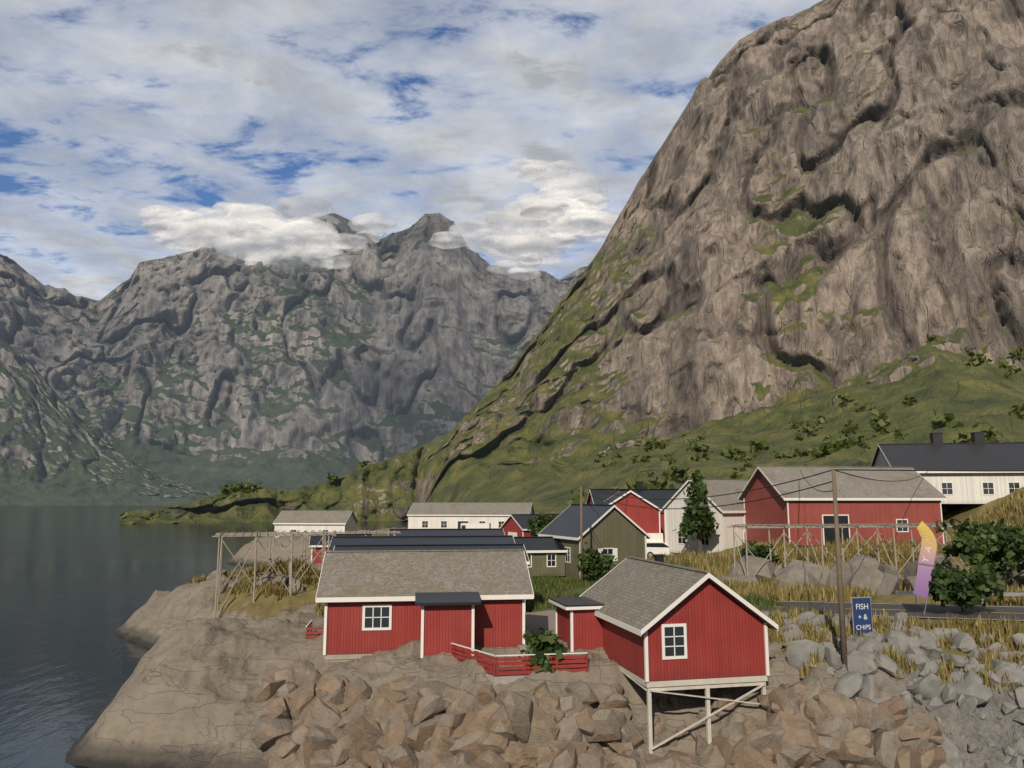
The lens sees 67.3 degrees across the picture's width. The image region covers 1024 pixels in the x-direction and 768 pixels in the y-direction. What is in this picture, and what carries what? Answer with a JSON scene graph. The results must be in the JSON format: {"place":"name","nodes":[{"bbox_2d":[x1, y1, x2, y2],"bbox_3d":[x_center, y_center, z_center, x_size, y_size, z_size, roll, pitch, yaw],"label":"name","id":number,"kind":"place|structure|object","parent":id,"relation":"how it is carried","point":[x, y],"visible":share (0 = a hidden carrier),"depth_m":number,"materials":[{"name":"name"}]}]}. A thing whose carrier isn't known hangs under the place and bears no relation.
{"place":"outdoors","nodes":[
{"label":"outdoors","id":0,"kind":"place"},
{"bbox_2d":[0,338,219,505],"bbox_3d":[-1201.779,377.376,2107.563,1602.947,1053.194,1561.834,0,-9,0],"label":"mountain","id":1,"kind":"structure","parent":0,"point":[55,450],"depth_m":1710.85,"materials":[{"name":"grey stone"}]},
{"bbox_2d":[0,505,407,767],"bbox_3d":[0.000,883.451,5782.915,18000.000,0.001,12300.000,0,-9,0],"label":"water","id":2,"kind":"structure","parent":0,"point":[79,584],"depth_m":87.74,"materials":[{"name":"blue liquid"}]},
{"bbox_2d":[0,213,586,493],"bbox_3d":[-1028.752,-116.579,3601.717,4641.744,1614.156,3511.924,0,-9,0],"label":"mountain","id":3,"kind":"structure","parent":0,"point":[208,366],"depth_m":3116.99,"materials":[{"name":"grey stone"}]},
{"bbox_2d":[141,200,391,266],"bbox_3d":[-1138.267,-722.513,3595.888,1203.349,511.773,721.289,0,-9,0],"label":"cloud","id":4,"kind":"structure","parent":3,"relation":"on","point":[257,235],"depth_m":3471.59,"materials":[{"name":"white"}]},
{"bbox_2d":[432,160,616,275],"bbox_3d":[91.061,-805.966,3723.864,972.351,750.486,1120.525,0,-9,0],"label":"cloud","id":5,"kind":"structure","parent":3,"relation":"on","point":[554,207],"depth_m":3547.32,"materials":[{"name":"white"}]},
{"bbox_2d":[0,0,821,299],"label":"sky","id":6,"kind":"structure","parent":0,"point":[114,113],"materials":[{"name":"blue"}]},
{"bbox_2d":[65,487,1023,767],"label":"terrain","id":7,"kind":"structure","parent":0,"point":[187,693],"depth_m":33.92,"materials":[{"name":"brown stone"}]},
{"bbox_2d":[186,557,324,616],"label":"dry grass","id":8,"kind":"structure","parent":7,"relation":"on","point":[269,589],"depth_m":63.35,"materials":[{"name":"plant"}]},
{"bbox_2d":[212,530,335,617],"bbox_3d":[-18.504,14.822,59.494,8.832,6.680,6.074,3,-9,-18],"label":"fish rack","id":9,"kind":"object","parent":7,"relation":"on","point":[256,535],"visible":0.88,"depth_m":58.58,"materials":[{"name":"grey wood"}]},
{"bbox_2d":[273,510,358,536],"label":"white boathouse","id":10,"kind":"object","parent":7,"relation":"on","point":[321,520],"visible":0.62,"depth_m":140.64,"materials":[{"name":"white wood"}]},
{"bbox_2d":[269,530,400,571],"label":"fish rack","id":11,"kind":"object","parent":7,"relation":"on","point":[332,532],"visible":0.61,"depth_m":66.47,"materials":[{"name":"grey wood"}]},
{"bbox_2d":[309,534,372,563],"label":"rorbu","id":12,"kind":"structure","parent":7,"relation":"on","point":[314,541],"depth_m":87.82,"materials":[{"name":"wood"}]},
{"bbox_2d":[306,549,533,661],"bbox_3d":[-4.815,11.240,39.566,11.191,5.172,8.481,1,-9,-7],"label":"cabin","id":13,"kind":"object","parent":7,"relation":"on","point":[435,602],"visible":0.92,"depth_m":37.52,"materials":[{"name":"red wood"}]},
{"bbox_2d":[329,535,514,550],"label":"roof","id":14,"kind":"structure","parent":7,"relation":"on","point":[472,539],"depth_m":62.01,"materials":[{"name":"black"}]},
{"bbox_2d":[333,543,529,564],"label":"roof","id":15,"kind":"structure","parent":7,"relation":"on","point":[424,547],"depth_m":50.55,"materials":[{"name":"black"}]},
{"bbox_2d":[388,528,504,535],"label":"roof","id":16,"kind":"structure","parent":7,"relation":"on","point":[453,532],"depth_m":77.81,"materials":[{"name":"black"}]},
{"bbox_2d":[407,502,534,528],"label":"house","id":17,"kind":"structure","parent":7,"relation":"on","point":[437,515],"depth_m":159.15,"materials":[{"name":"white wood"}]},
{"bbox_2d":[461,523,490,528],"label":"camper van","id":18,"kind":"object","parent":7,"relation":"on","point":[475,525],"visible":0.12,"depth_m":146.38,"materials":[{"name":"white"}]},
{"bbox_2d":[451,643,587,685],"bbox_3d":[-0.250,13.205,35.174,7.700,2.478,5.100,0,-9,0],"label":"deck fence","id":19,"kind":"object","parent":7,"relation":"on","point":[501,677],"visible":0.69,"depth_m":33.22,"materials":[{"name":"wood"}]},
{"bbox_2d":[500,514,559,536],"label":"house","id":20,"kind":"structure","parent":7,"relation":"on","point":[515,525],"depth_m":116.29,"materials":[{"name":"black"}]},
{"bbox_2d":[514,536,566,576],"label":"green house","id":21,"kind":"structure","parent":7,"relation":"on","point":[546,554],"depth_m":69.42,"materials":[{"name":"green wood"}]},
{"bbox_2d":[526,513,555,535],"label":"tree","id":22,"kind":"object","parent":7,"relation":"on","point":[539,524],"visible":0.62,"depth_m":109.55,"materials":[{"name":"green plant"}]},
{"bbox_2d":[522,628,569,672],"bbox_3d":[1.514,12.126,33.786,2.093,2.605,2.216,-3,-9,20],"label":"bush","id":23,"kind":"object","parent":7,"relation":"on","point":[540,645],"visible":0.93,"depth_m":33.41,"materials":[{"name":"green plant"}]},
{"bbox_2d":[580,486,582,583],"bbox_3d":[5.640,12.472,62.591,0.257,8.301,0.256,0,-9,0],"label":"utility pole","id":24,"kind":"object","parent":7,"relation":"on","point":[581,544],"visible":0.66,"depth_m":62.59,"materials":[{"name":"brown wood"}]},
{"bbox_2d":[538,504,650,578],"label":"house","id":25,"kind":"structure","parent":7,"relation":"on","point":[613,530],"depth_m":69.00,"materials":[{"name":"green wood"}]},
{"bbox_2d":[574,542,617,582],"bbox_3d":[6.887,14.511,62.092,3.218,3.583,3.171,6,-10,-35],"label":"bush","id":26,"kind":"object","parent":7,"relation":"on","point":[595,562],"visible":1,"depth_m":61.41,"materials":[{"name":"green plant"}]},
{"bbox_2d":[250,659,947,767],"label":"riprap boulders","id":27,"kind":"object","parent":7,"relation":"on","point":[307,719],"visible":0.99,"depth_m":30.17,"materials":[{"name":"brown stone"}]},
{"bbox_2d":[548,554,778,752],"bbox_3d":[6.428,11.952,35.605,7.591,7.554,9.262,2,-9,-12],"label":"cabin","id":28,"kind":"object","parent":27,"relation":"on","point":[658,625],"visible":0.96,"depth_m":32.12,"materials":[{"name":"red wood"}]},
{"bbox_2d":[206,550,1023,595],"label":"rock outcrops","id":29,"kind":"object","parent":7,"relation":"on","point":[863,570],"visible":0.42,"depth_m":55.33,"materials":[{"name":"grey stone"}]},
{"bbox_2d":[586,480,680,558],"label":"red house","id":30,"kind":"structure","parent":7,"relation":"on","point":[649,521],"depth_m":82.36,"materials":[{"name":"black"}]},
{"bbox_2d":[647,541,681,557],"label":"van","id":31,"kind":"object","parent":7,"relation":"on","point":[657,548],"visible":0.43,"depth_m":80.04,"materials":[{"name":"white metal"}]},
{"bbox_2d":[525,556,815,612],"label":"green village grass","id":32,"kind":"structure","parent":7,"relation":"on","point":[548,587],"depth_m":58.79,"materials":[{"name":"plant"}]},
{"bbox_2d":[673,470,718,552],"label":"village tree","id":33,"kind":"object","parent":7,"relation":"on","point":[698,521],"visible":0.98,"depth_m":73.46,"materials":[{"name":"green plant"}]},
{"bbox_2d":[660,478,748,553],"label":"white house","id":34,"kind":"structure","parent":7,"relation":"on","point":[721,539],"depth_m":77.44,"materials":[{"name":"white wood"}]},
{"bbox_2d":[738,541,778,564],"bbox_3d":[19.768,13.810,61.671,2.960,2.470,3.202,0,-9,0],"label":"bush","id":35,"kind":"object","parent":7,"relation":"on","point":[761,551],"visible":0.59,"depth_m":61.00,"materials":[{"name":"green plant"}]},
{"bbox_2d":[647,487,1023,649],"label":"dry grass","id":36,"kind":"structure","parent":7,"relation":"on","point":[790,592],"depth_m":63.22,"materials":[{"name":"yellow plant"}]},
{"bbox_2d":[832,470,846,663],"bbox_3d":[14.368,8.095,33.809,0.257,8.601,0.256,0,-9,0],"label":"utility pole","id":37,"kind":"object","parent":7,"relation":"on","point":[843,642],"depth_m":33.69,"materials":[{"name":"brown wood"}]},
{"bbox_2d":[521,469,1023,513],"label":"wires","id":38,"kind":"object","parent":37,"relation":"attached to","point":[788,482],"visible":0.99,"depth_m":39.48,"materials":[{"name":"black"}]},
{"bbox_2d":[738,466,947,545],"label":"red barn","id":39,"kind":"structure","parent":7,"relation":"on","point":[917,500],"depth_m":70.01,"materials":[{"name":"red wood"}]},
{"bbox_2d":[727,523,969,575],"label":"drying rack","id":40,"kind":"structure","parent":7,"relation":"on","point":[878,525],"depth_m":59.11,"materials":[{"name":"wood"}]},
{"bbox_2d":[847,597,872,635],"bbox_3d":[16.453,11.232,36.618,1.030,2.195,0.805,2,-9,-12],"label":"sign","id":41,"kind":"object","parent":7,"relation":"on","point":[857,619],"visible":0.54,"depth_m":36.28,"materials":[{"name":"blue metal"}]},
{"bbox_2d":[856,604,867,608],"bbox_3d":[16.537,10.514,36.329,0.632,0.252,0.010,2,-9,-12],"label":"sign text","id":42,"kind":"object","parent":41,"relation":"attached to","point":[861,606],"visible":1,"depth_m":36.32},
{"bbox_2d":[756,591,1023,700],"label":"slope grass","id":43,"kind":"structure","parent":7,"relation":"on","point":[945,670],"depth_m":35.58,"materials":[{"name":"yellow plant"}]},
{"bbox_2d":[762,611,1023,767],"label":"boulders","id":44,"kind":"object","parent":7,"relation":"on","point":[851,682],"depth_m":32.11,"materials":[{"name":"grey stone"}]},
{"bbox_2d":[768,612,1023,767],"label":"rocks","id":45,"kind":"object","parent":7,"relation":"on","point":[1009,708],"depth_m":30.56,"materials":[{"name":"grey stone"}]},
{"bbox_2d":[913,521,937,614],"bbox_3d":[21.431,9.550,39.919,1.628,4.849,0.102,1,-9,-10],"label":"banner flag","id":46,"kind":"object","parent":7,"relation":"on","point":[923,578],"visible":0.98,"depth_m":39.99,"materials":[{"name":"multicoloured"}]},
{"bbox_2d":[870,432,1023,503],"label":"white house","id":47,"kind":"structure","parent":7,"relation":"on","point":[978,452],"depth_m":82.45,"materials":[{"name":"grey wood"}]},
{"bbox_2d":[896,591,1023,603],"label":"guardrail","id":48,"kind":"object","parent":7,"relation":"on","point":[1005,593],"visible":0.3,"depth_m":42.84,"materials":[{"name":"grey metal"}]},
{"bbox_2d":[928,553,1005,613],"bbox_3d":[23.325,10.403,39.645,3.956,3.237,3.704,0,-9,0],"label":"bush","id":49,"kind":"object","parent":7,"relation":"on","point":[975,584],"visible":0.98,"depth_m":38.99,"materials":[{"name":"green plant"}]},
{"bbox_2d":[928,434,1022,514],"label":"village scrub","id":50,"kind":"object","parent":7,"relation":"on","point":[993,438],"depth_m":87.46,"materials":[{"name":"green plant"}]},
{"bbox_2d":[935,516,1023,562],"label":"bush","id":51,"kind":"object","parent":7,"relation":"on","point":[966,534],"visible":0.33,"depth_m":52.47,"materials":[{"name":"green plant"}]},
{"bbox_2d":[959,516,1023,587],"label":"bush","id":52,"kind":"object","parent":7,"relation":"on","point":[991,544],"visible":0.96,"depth_m":47.43,"materials":[{"name":"green plant"}]},
{"bbox_2d":[120,0,1023,523],"bbox_3d":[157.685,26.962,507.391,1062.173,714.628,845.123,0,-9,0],"label":"mountain","id":53,"kind":"structure","parent":0,"point":[822,210],"depth_m":388.03,"materials":[{"name":"grey stone"}]},
{"bbox_2d":[218,460,371,499],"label":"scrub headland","id":54,"kind":"structure","parent":53,"relation":"on","point":[232,489],"depth_m":407.29,"materials":[{"name":"green plant"}]},
{"bbox_2d":[562,334,1023,511],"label":"bushes","id":55,"kind":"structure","parent":53,"relation":"on","point":[843,441],"depth_m":236.12,"materials":[{"name":"green plant"}]},
{"bbox_2d":[756,601,1023,620],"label":"road","id":56,"kind":"structure","parent":0,"point":[935,611],"depth_m":41.52,"materials":[{"name":"grey asphalt"}]}
]}

